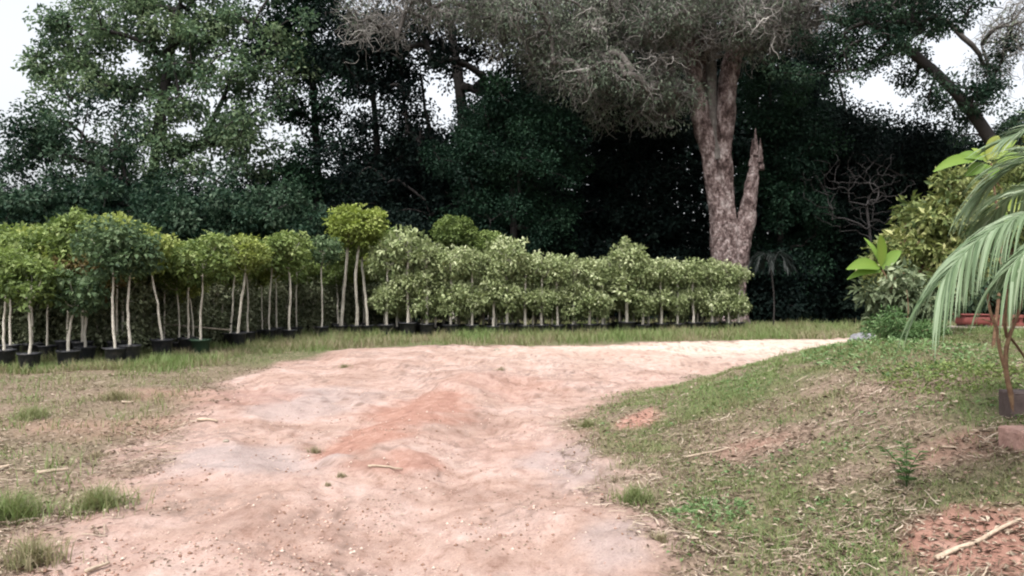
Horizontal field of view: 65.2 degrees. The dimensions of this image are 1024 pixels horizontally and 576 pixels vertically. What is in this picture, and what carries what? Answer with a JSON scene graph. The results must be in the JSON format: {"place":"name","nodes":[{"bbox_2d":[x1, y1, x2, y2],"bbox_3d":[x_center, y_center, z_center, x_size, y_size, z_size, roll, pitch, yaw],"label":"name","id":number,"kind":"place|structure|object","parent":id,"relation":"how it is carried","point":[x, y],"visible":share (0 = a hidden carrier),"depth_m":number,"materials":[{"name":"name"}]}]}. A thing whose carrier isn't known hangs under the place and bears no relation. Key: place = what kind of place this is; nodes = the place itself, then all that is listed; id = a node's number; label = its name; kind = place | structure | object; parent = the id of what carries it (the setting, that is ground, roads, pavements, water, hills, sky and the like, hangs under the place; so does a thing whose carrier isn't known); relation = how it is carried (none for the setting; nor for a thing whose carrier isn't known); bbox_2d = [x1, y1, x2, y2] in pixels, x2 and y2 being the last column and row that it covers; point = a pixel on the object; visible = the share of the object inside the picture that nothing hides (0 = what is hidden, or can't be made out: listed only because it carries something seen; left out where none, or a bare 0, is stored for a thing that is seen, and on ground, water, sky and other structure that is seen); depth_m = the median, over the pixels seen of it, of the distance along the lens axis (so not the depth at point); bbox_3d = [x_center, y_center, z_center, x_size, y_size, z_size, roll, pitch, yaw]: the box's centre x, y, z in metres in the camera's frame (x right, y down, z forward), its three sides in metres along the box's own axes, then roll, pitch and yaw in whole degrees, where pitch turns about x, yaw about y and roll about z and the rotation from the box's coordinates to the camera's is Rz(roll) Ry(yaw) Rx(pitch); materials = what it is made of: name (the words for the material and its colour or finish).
{"place":"outdoors","nodes":[
{"label":"outdoors","id":0,"kind":"place"},
{"bbox_2d":[21,338,849,575],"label":"dirt road","id":1,"kind":"structure","parent":0,"point":[579,555],"depth_m":6.75,"materials":[{"name":"soil"}]},
{"bbox_2d":[0,339,1023,575],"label":"road grit","id":2,"kind":"object","parent":1,"relation":"on","point":[318,542],"visible":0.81,"depth_m":5.33,"materials":[{"name":"gravel"}]},
{"bbox_2d":[3,329,1023,575],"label":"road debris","id":3,"kind":"object","parent":1,"relation":"on","point":[423,513],"visible":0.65,"depth_m":4.96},
{"bbox_2d":[0,314,1023,575],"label":"ground","id":4,"kind":"structure","parent":0,"point":[938,420],"depth_m":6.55,"materials":[{"name":"plant"}]},
{"bbox_2d":[0,233,38,357],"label":"potted tree","id":5,"kind":"object","parent":4,"relation":"on","point":[11,241],"visible":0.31,"depth_m":16.62,"materials":[{"name":"green plant"}]},
{"bbox_2d":[0,242,59,366],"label":"potted tree","id":6,"kind":"object","parent":4,"relation":"on","point":[7,355],"visible":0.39,"depth_m":15.51,"materials":[{"name":"green plant"}]},
{"bbox_2d":[0,284,63,352],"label":"nursery bush","id":7,"kind":"object","parent":4,"relation":"on","point":[17,324],"visible":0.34,"depth_m":17.43,"materials":[{"name":"green plant"}]},
{"bbox_2d":[0,255,73,371],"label":"potted tree","id":8,"kind":"object","parent":4,"relation":"on","point":[32,291],"visible":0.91,"depth_m":15.07,"materials":[{"name":"green plant"}]},
{"bbox_2d":[0,481,78,528],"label":"grass tuft","id":9,"kind":"object","parent":4,"relation":"on","point":[12,509],"visible":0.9,"depth_m":5.28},
{"bbox_2d":[0,178,79,230],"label":"shrub","id":10,"kind":"object","parent":4,"relation":"on","point":[29,207],"visible":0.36,"depth_m":29.02,"materials":[{"name":"green plant"}]},
{"bbox_2d":[0,524,92,573],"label":"grass tuft","id":11,"kind":"object","parent":4,"relation":"on","point":[28,554],"visible":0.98,"depth_m":4.35,"materials":[{"name":"plant"}]},
{"bbox_2d":[21,205,96,349],"bbox_3d":[-9.576,-0.124,17.303,1.825,3.382,1.596,0,0,-15],"label":"potted tree","id":12,"kind":"object","parent":4,"relation":"on","point":[60,343],"visible":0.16,"depth_m":16.98,"materials":[{"name":"green plant"}]},
{"bbox_2d":[39,206,106,348],"bbox_3d":[-9.213,-0.090,17.073,1.479,3.323,1.655,0,0,42],"label":"potted tree","id":13,"kind":"object","parent":4,"relation":"on","point":[57,240],"visible":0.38,"depth_m":16.61,"materials":[{"name":"green plant"}]},
{"bbox_2d":[33,266,114,366],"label":"potted tree","id":14,"kind":"object","parent":4,"relation":"on","point":[80,298],"visible":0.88,"depth_m":15.54,"materials":[{"name":"green plant"}]},
{"bbox_2d":[45,291,111,352],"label":"nursery bush","id":15,"kind":"object","parent":4,"relation":"on","point":[74,334],"visible":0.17,"depth_m":17.57,"materials":[{"name":"green plant"}]},
{"bbox_2d":[52,250,134,362],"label":"potted tree","id":16,"kind":"object","parent":4,"relation":"on","point":[87,352],"visible":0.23,"depth_m":16.48,"materials":[{"name":"green plant"}]},
{"bbox_2d":[60,284,126,353],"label":"nursery bush","id":17,"kind":"object","parent":4,"relation":"on","point":[103,322],"visible":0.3,"depth_m":17.49,"materials":[{"name":"green plant"}]},
{"bbox_2d":[37,477,163,523],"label":"grass tuft","id":18,"kind":"object","parent":4,"relation":"on","point":[93,499],"visible":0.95,"depth_m":5.39,"materials":[{"name":"plant"}]},
{"bbox_2d":[40,171,162,233],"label":"shrub","id":19,"kind":"object","parent":4,"relation":"on","point":[94,200],"visible":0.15,"depth_m":30.06,"materials":[{"name":"green plant"}]},
{"bbox_2d":[69,214,153,363],"bbox_3d":[-7.886,0.047,15.734,1.572,2.986,1.463,0,0,0],"label":"potted tree","id":20,"kind":"object","parent":4,"relation":"on","point":[114,353],"visible":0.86,"depth_m":15.44,"materials":[{"name":"green plant"}]},
{"bbox_2d":[0,79,253,215],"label":"broadleaf tree","id":21,"kind":"object","parent":4,"relation":"on","point":[50,142],"visible":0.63,"depth_m":33.17,"materials":[{"name":"green plant"}]},
{"bbox_2d":[86,228,167,363],"bbox_3d":[-7.706,0.157,15.942,1.653,2.727,1.423,0,0,0],"label":"potted tree","id":22,"kind":"object","parent":4,"relation":"on","point":[132,350],"visible":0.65,"depth_m":15.79,"materials":[{"name":"green plant"}]},
{"bbox_2d":[96,276,159,353],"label":"nursery bush","id":23,"kind":"object","parent":4,"relation":"on","point":[136,336],"visible":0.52,"depth_m":17.79,"materials":[{"name":"green plant"}]},
{"bbox_2d":[131,227,185,356],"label":"potted tree","id":24,"kind":"object","parent":4,"relation":"on","point":[162,344],"visible":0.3,"depth_m":17.56,"materials":[{"name":"green plant"}]},
{"bbox_2d":[129,276,190,352],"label":"nursery bush","id":25,"kind":"object","parent":4,"relation":"on","point":[169,311],"visible":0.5,"depth_m":18.93,"materials":[{"name":"green plant"}]},
{"bbox_2d":[10,0,322,200],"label":"broadleaf tree","id":26,"kind":"object","parent":4,"relation":"on","point":[211,31],"visible":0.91,"depth_m":35.09,"materials":[{"name":"green plant"}]},
{"bbox_2d":[163,240,220,352],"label":"potted tree","id":27,"kind":"object","parent":4,"relation":"on","point":[183,342],"visible":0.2,"depth_m":18.44,"materials":[{"name":"green plant"}]},
{"bbox_2d":[167,286,219,341],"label":"nursery bush","id":28,"kind":"object","parent":4,"relation":"on","point":[195,301],"visible":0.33,"depth_m":19.89,"materials":[{"name":"green plant"}]},
{"bbox_2d":[165,229,238,354],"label":"potted tree","id":29,"kind":"object","parent":4,"relation":"on","point":[200,343],"visible":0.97,"depth_m":18.11,"materials":[{"name":"green plant"}]},
{"bbox_2d":[120,186,290,304],"bbox_3d":[-11.853,-1.050,31.035,6.615,5.691,4.406,0,0,0],"label":"shrub","id":30,"kind":"object","parent":4,"relation":"on","point":[176,218],"visible":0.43,"depth_m":30.12,"materials":[{"name":"green plant"}]},
{"bbox_2d":[190,279,234,342],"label":"nursery bush","id":31,"kind":"object","parent":4,"relation":"on","point":[217,300],"visible":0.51,"depth_m":20.96,"materials":[{"name":"green plant"}]},
{"bbox_2d":[0,338,465,551],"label":"verge grass","id":32,"kind":"structure","parent":4,"relation":"on","point":[120,373],"depth_m":10.61,"materials":[{"name":"plant"}]},
{"bbox_2d":[217,278,260,331],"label":"nursery bush","id":33,"kind":"object","parent":4,"relation":"on","point":[252,297],"visible":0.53,"depth_m":22.82,"materials":[{"name":"green plant"}]},
{"bbox_2d":[220,233,273,346],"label":"potted tree","id":34,"kind":"object","parent":4,"relation":"on","point":[238,337],"visible":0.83,"depth_m":20.61,"materials":[{"name":"green plant"}]},
{"bbox_2d":[243,274,288,329],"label":"nursery bush","id":35,"kind":"object","parent":4,"relation":"on","point":[265,300],"visible":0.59,"depth_m":24.36,"materials":[{"name":"green plant"}]},
{"bbox_2d":[213,176,335,321],"bbox_3d":[-9.220,-1.350,31.960,5.198,6.122,4.673,0,0,37],"label":"shrub","id":36,"kind":"object","parent":4,"relation":"on","point":[269,202],"visible":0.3,"depth_m":31.00,"materials":[{"name":"green plant"}]},
{"bbox_2d":[252,236,297,339],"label":"potted tree","id":37,"kind":"object","parent":4,"relation":"on","point":[271,331],"visible":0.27,"depth_m":22.64,"materials":[{"name":"green plant"}]},
{"bbox_2d":[262,229,316,339],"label":"potted tree","id":38,"kind":"object","parent":4,"relation":"on","point":[286,238],"visible":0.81,"depth_m":22.62,"materials":[{"name":"green plant"}]},
{"bbox_2d":[267,275,311,329],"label":"nursery bush","id":39,"kind":"object","parent":4,"relation":"on","point":[301,319],"visible":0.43,"depth_m":25.29,"materials":[{"name":"green plant"}]},
{"bbox_2d":[218,0,368,239],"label":"broadleaf tree","id":40,"kind":"object","parent":4,"relation":"on","point":[304,170],"visible":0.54,"depth_m":36.74,"materials":[{"name":"green plant"}]},
{"bbox_2d":[278,258,319,335],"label":"potted tree","id":41,"kind":"object","parent":4,"relation":"on","point":[301,275],"visible":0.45,"depth_m":24.84,"materials":[{"name":"green plant"}]},
{"bbox_2d":[291,277,340,333],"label":"nursery bush","id":42,"kind":"object","parent":4,"relation":"on","point":[312,295],"visible":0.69,"depth_m":26.13,"materials":[{"name":"green plant"}]},
{"bbox_2d":[294,234,344,335],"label":"potted tree","id":43,"kind":"object","parent":4,"relation":"on","point":[333,249],"visible":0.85,"depth_m":24.06,"materials":[{"name":"green plant"}]},
{"bbox_2d":[311,248,355,329],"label":"potted tree","id":44,"kind":"object","parent":4,"relation":"on","point":[333,275],"visible":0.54,"depth_m":25.98,"materials":[{"name":"green plant"}]},
{"bbox_2d":[321,203,369,333],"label":"potted tree","id":45,"kind":"object","parent":4,"relation":"on","point":[341,326],"visible":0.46,"depth_m":25.05,"materials":[{"name":"green plant"}]},
{"bbox_2d":[323,273,370,330],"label":"nursery bush","id":46,"kind":"object","parent":4,"relation":"on","point":[349,316],"visible":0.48,"depth_m":26.91,"materials":[{"name":"green plant"}]},
{"bbox_2d":[328,203,390,335],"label":"potted tree","id":47,"kind":"object","parent":4,"relation":"on","point":[374,227],"visible":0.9,"depth_m":24.80,"materials":[{"name":"green plant"}]},
{"bbox_2d":[300,0,424,221],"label":"broadleaf tree","id":48,"kind":"object","parent":4,"relation":"on","point":[350,53],"visible":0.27,"depth_m":35.79,"materials":[{"name":"green plant"}]},
{"bbox_2d":[364,239,408,334],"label":"tiered tree","id":49,"kind":"object","parent":4,"relation":"on","point":[384,292],"visible":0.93,"depth_m":24.68,"materials":[{"name":"green plant"}]},
{"bbox_2d":[345,205,440,321],"bbox_3d":[-4.891,-0.842,33.084,4.844,5.104,4.449,0,0,0],"label":"shrub","id":50,"kind":"object","parent":4,"relation":"on","point":[393,218],"visible":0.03,"depth_m":32.13,"materials":[{"name":"green plant"}]},
{"bbox_2d":[379,224,431,337],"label":"tiered tree","id":51,"kind":"object","parent":4,"relation":"on","point":[406,247],"visible":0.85,"depth_m":24.71,"materials":[{"name":"green plant"}]},
{"bbox_2d":[406,236,448,335],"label":"tiered tree","id":52,"kind":"object","parent":4,"relation":"on","point":[426,327],"visible":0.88,"depth_m":24.84,"materials":[{"name":"green plant"}]},
{"bbox_2d":[317,0,557,321],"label":"broadleaf tree","id":53,"kind":"object","parent":4,"relation":"on","point":[440,58],"visible":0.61,"depth_m":35.10,"materials":[{"name":"green plant"}]},
{"bbox_2d":[428,214,478,321],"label":"potted tree","id":54,"kind":"object","parent":4,"relation":"on","point":[456,230],"visible":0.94,"depth_m":30.08,"materials":[{"name":"green plant"}]},
{"bbox_2d":[429,244,478,336],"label":"tiered tree","id":55,"kind":"object","parent":4,"relation":"on","point":[455,294],"visible":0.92,"depth_m":24.81,"materials":[{"name":"green plant"}]},
{"bbox_2d":[457,246,487,333],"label":"tiered tree","id":56,"kind":"object","parent":4,"relation":"on","point":[474,270],"visible":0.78,"depth_m":24.99,"materials":[{"name":"green plant"}]},
{"bbox_2d":[0,316,973,374],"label":"long grass","id":57,"kind":"structure","parent":4,"relation":"on","point":[789,329],"depth_m":23.01,"materials":[{"name":"plant"}]},
{"bbox_2d":[470,248,513,333],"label":"tiered tree","id":58,"kind":"object","parent":4,"relation":"on","point":[492,283],"visible":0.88,"depth_m":25.09,"materials":[{"name":"green plant"}]},
{"bbox_2d":[416,64,596,322],"bbox_3d":[-0.100,-3.725,32.829,7.467,10.674,6.367,0,0,0],"label":"understory tree","id":59,"kind":"object","parent":4,"relation":"on","point":[527,132],"visible":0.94,"depth_m":31.86,"materials":[{"name":"green plant"}]},
{"bbox_2d":[482,233,531,333],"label":"tiered tree","id":60,"kind":"object","parent":4,"relation":"on","point":[508,252],"visible":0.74,"depth_m":25.27,"materials":[{"name":"green plant"}]},
{"bbox_2d":[1,0,1015,317],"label":"wood","id":61,"kind":"object","parent":4,"relation":"on","point":[735,152],"visible":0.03,"depth_m":42.01,"materials":[{"name":"black plant"}]},
{"bbox_2d":[0,330,1023,575],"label":"dry straw","id":62,"kind":"object","parent":4,"relation":"on","point":[674,516],"visible":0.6,"depth_m":5.95,"materials":[{"name":"plant"}]},
{"bbox_2d":[511,254,545,332],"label":"tiered tree","id":63,"kind":"object","parent":4,"relation":"on","point":[527,299],"visible":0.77,"depth_m":25.52,"materials":[{"name":"green plant"}]},
{"bbox_2d":[523,249,563,334],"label":"tiered tree","id":64,"kind":"object","parent":4,"relation":"on","point":[543,293],"visible":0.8,"depth_m":25.69,"materials":[{"name":"green plant"}]},
{"bbox_2d":[536,253,577,333],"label":"tiered tree","id":65,"kind":"object","parent":4,"relation":"on","point":[558,279],"visible":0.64,"depth_m":25.94,"materials":[{"name":"green plant"}]},
{"bbox_2d":[558,252,590,333],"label":"tiered tree","id":66,"kind":"object","parent":4,"relation":"on","point":[573,286],"visible":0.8,"depth_m":26.04,"materials":[{"name":"green plant"}]},
{"bbox_2d":[526,226,629,322],"bbox_3d":[2.965,-0.406,34.973,5.791,4.482,4.594,0,0,-20],"label":"shrub","id":67,"kind":"object","parent":4,"relation":"on","point":[600,250],"visible":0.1,"depth_m":34.25,"materials":[{"name":"green plant"}]},
{"bbox_2d":[570,256,613,332],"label":"tiered tree","id":68,"kind":"object","parent":4,"relation":"on","point":[589,298],"visible":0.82,"depth_m":26.13,"materials":[{"name":"green plant"}]},
{"bbox_2d":[594,255,620,330],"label":"tiered tree","id":69,"kind":"object","parent":4,"relation":"on","point":[607,268],"visible":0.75,"depth_m":26.41,"materials":[{"name":"green plant"}]},
{"bbox_2d":[510,24,706,319],"bbox_3d":[4.720,-5.169,36.960,9.411,13.612,7.206,0,0,-22],"label":"understory tree","id":70,"kind":"object","parent":4,"relation":"on","point":[643,174],"visible":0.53,"depth_m":35.79,"materials":[{"name":"green plant"}]},
{"bbox_2d":[603,235,651,330],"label":"tiered tree","id":71,"kind":"object","parent":4,"relation":"on","point":[625,257],"visible":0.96,"depth_m":26.53,"materials":[{"name":"green plant"}]},
{"bbox_2d":[600,481,667,507],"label":"grass tuft","id":72,"kind":"object","parent":4,"relation":"on","point":[637,494],"visible":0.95,"depth_m":5.77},
{"bbox_2d":[624,257,663,332],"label":"tiered tree","id":73,"kind":"object","parent":4,"relation":"on","point":[647,304],"visible":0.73,"depth_m":26.80,"materials":[{"name":"green plant"}]},
{"bbox_2d":[611,214,710,322],"bbox_3d":[6.892,-0.586,36.026,5.334,5.336,4.806,0,0,0],"label":"shrub","id":74,"kind":"object","parent":4,"relation":"on","point":[659,250],"visible":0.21,"depth_m":35.68,"materials":[{"name":"green plant"}]},
{"bbox_2d":[649,257,680,330],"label":"tiered tree","id":75,"kind":"object","parent":4,"relation":"on","point":[666,299],"visible":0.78,"depth_m":27.03,"materials":[{"name":"green plant"}]},
{"bbox_2d":[331,0,1023,325],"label":"giant tree","id":76,"kind":"object","parent":4,"relation":"on","point":[672,27],"visible":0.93,"depth_m":31.24,"materials":[{"name":"grey plant"}]},
{"bbox_2d":[662,257,695,329],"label":"tiered tree","id":77,"kind":"object","parent":4,"relation":"on","point":[682,302],"visible":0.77,"depth_m":27.27,"materials":[{"name":"green plant"}]},
{"bbox_2d":[673,256,712,330],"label":"tiered tree","id":78,"kind":"object","parent":4,"relation":"on","point":[696,280],"visible":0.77,"depth_m":27.41,"materials":[{"name":"green plant"}]},
{"bbox_2d":[662,493,758,522],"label":"ground plant","id":79,"kind":"object","parent":4,"relation":"on","point":[740,502],"visible":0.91,"depth_m":5.34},
{"bbox_2d":[695,257,729,328],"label":"tiered tree","id":80,"kind":"object","parent":4,"relation":"on","point":[713,311],"visible":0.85,"depth_m":27.61,"materials":[{"name":"green plant"}]},
{"bbox_2d":[713,259,746,328],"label":"tiered tree","id":81,"kind":"object","parent":4,"relation":"on","point":[730,279],"visible":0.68,"depth_m":27.79,"materials":[{"name":"green plant"}]},
{"bbox_2d":[746,250,798,324],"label":"forest palm","id":82,"kind":"object","parent":4,"relation":"on","point":[769,260],"visible":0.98,"depth_m":30.46,"materials":[{"name":"green plant"}]},
{"bbox_2d":[746,246,828,323],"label":"shrub","id":83,"kind":"object","parent":4,"relation":"on","point":[796,307],"visible":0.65,"depth_m":32.93,"materials":[{"name":"green plant"}]},
{"bbox_2d":[732,50,855,301],"bbox_3d":[12.197,-4.372,34.907,5.578,12.079,6.769,0,0,0],"label":"understory tree","id":84,"kind":"object","parent":4,"relation":"on","point":[773,118],"visible":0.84,"depth_m":33.74,"materials":[{"name":"green plant"}]},
{"bbox_2d":[578,326,1023,575],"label":"weeds","id":85,"kind":"object","parent":4,"relation":"on","point":[774,518],"visible":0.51,"depth_m":6.13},
{"bbox_2d":[806,245,876,323],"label":"shrub","id":86,"kind":"object","parent":4,"relation":"on","point":[836,306],"visible":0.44,"depth_m":34.89,"materials":[{"name":"green plant"}]},
{"bbox_2d":[751,26,933,293],"bbox_3d":[15.917,-5.104,36.975,9.372,13.554,7.044,0,0,0],"label":"understory tree","id":87,"kind":"object","parent":4,"relation":"on","point":[855,131],"visible":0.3,"depth_m":35.42,"materials":[{"name":"green plant"}]},
{"bbox_2d":[800,149,914,321],"bbox_3d":[12.992,-1.838,30.008,4.102,6.765,2.279,0,0,0],"label":"bare bush","id":88,"kind":"object","parent":4,"relation":"on","point":[867,213],"visible":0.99,"depth_m":29.98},
{"bbox_2d":[846,235,901,279],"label":"broad leaf plant","id":89,"kind":"object","parent":4,"relation":"on","point":[864,266],"visible":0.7,"depth_m":10.36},
{"bbox_2d":[758,0,1023,312],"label":"arching tree","id":90,"kind":"object","parent":4,"relation":"on","point":[900,27],"visible":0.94,"depth_m":29.59,"materials":[{"name":"green plant"}]},
{"bbox_2d":[877,441,929,486],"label":"tall weed","id":91,"kind":"object","parent":4,"relation":"on","point":[906,478],"visible":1,"depth_m":4.92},
{"bbox_2d":[856,290,952,340],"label":"fern clump","id":92,"kind":"object","parent":4,"relation":"on","point":[893,326],"visible":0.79,"depth_m":9.74,"materials":[{"name":"plant"}]},
{"bbox_2d":[801,335,1020,377],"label":"ground plant","id":93,"kind":"object","parent":4,"relation":"on","point":[890,341],"visible":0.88,"depth_m":8.23,"materials":[{"name":"plant"}]},
{"bbox_2d":[844,256,982,327],"bbox_3d":[5.198,0.112,10.431,1.493,1.110,1.325,0,0,0],"label":"pale leaf shrub","id":94,"kind":"object","parent":4,"relation":"on","point":[890,291],"visible":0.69,"depth_m":10.24,"materials":[{"name":"plant"}]},
{"bbox_2d":[855,162,999,297],"bbox_3d":[5.702,-0.597,11.019,1.897,2.457,1.512,0,0,0],"label":"yellow shrub","id":95,"kind":"object","parent":4,"relation":"on","point":[931,247],"visible":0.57,"depth_m":10.76,"materials":[{"name":"plant"}]},
{"bbox_2d":[831,113,1023,264],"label":"understory tree","id":96,"kind":"object","parent":4,"relation":"on","point":[926,154],"visible":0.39,"depth_m":33.87,"materials":[{"name":"green plant"}]},
{"bbox_2d":[879,357,1023,393],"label":"ground plant","id":97,"kind":"object","parent":4,"relation":"on","point":[987,365],"visible":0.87,"depth_m":6.88,"materials":[{"name":"plant"}]},
{"bbox_2d":[895,108,1023,355],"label":"young palm","id":98,"kind":"object","parent":4,"relation":"on","point":[996,226],"visible":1,"depth_m":4.11,"materials":[{"name":"green plant"}]},
{"bbox_2d":[928,193,1023,325],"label":"dark shrub","id":99,"kind":"object","parent":4,"relation":"on","point":[985,306],"depth_m":15.00,"materials":[{"name":"green plant"}]},
{"bbox_2d":[933,136,1023,348],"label":"broad leaf plant","id":100,"kind":"object","parent":4,"relation":"on","point":[956,159],"visible":0.53,"depth_m":8.40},
{"bbox_2d":[963,243,1023,411],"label":"bare sapling","id":101,"kind":"object","parent":4,"relation":"on","point":[1003,356],"visible":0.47,"depth_m":5.53,"materials":[{"name":"plant"}]},
{"bbox_2d":[972,135,1023,326],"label":"leafy shrub","id":102,"kind":"object","parent":4,"relation":"on","point":[1009,179],"visible":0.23,"depth_m":12.23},
{"bbox_2d":[998,425,1023,452],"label":"brick block","id":103,"kind":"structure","parent":4,"relation":"on","point":[1010,435],"depth_m":5.05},
{"bbox_2d":[999,389,1023,419],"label":"plant pot","id":104,"kind":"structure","parent":4,"relation":"on","point":[1004,408],"depth_m":5.58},
{"bbox_2d":[0,0,1023,234],"label":"sky","id":105,"kind":"structure","parent":0,"point":[14,34],"materials":[{"name":"white"}]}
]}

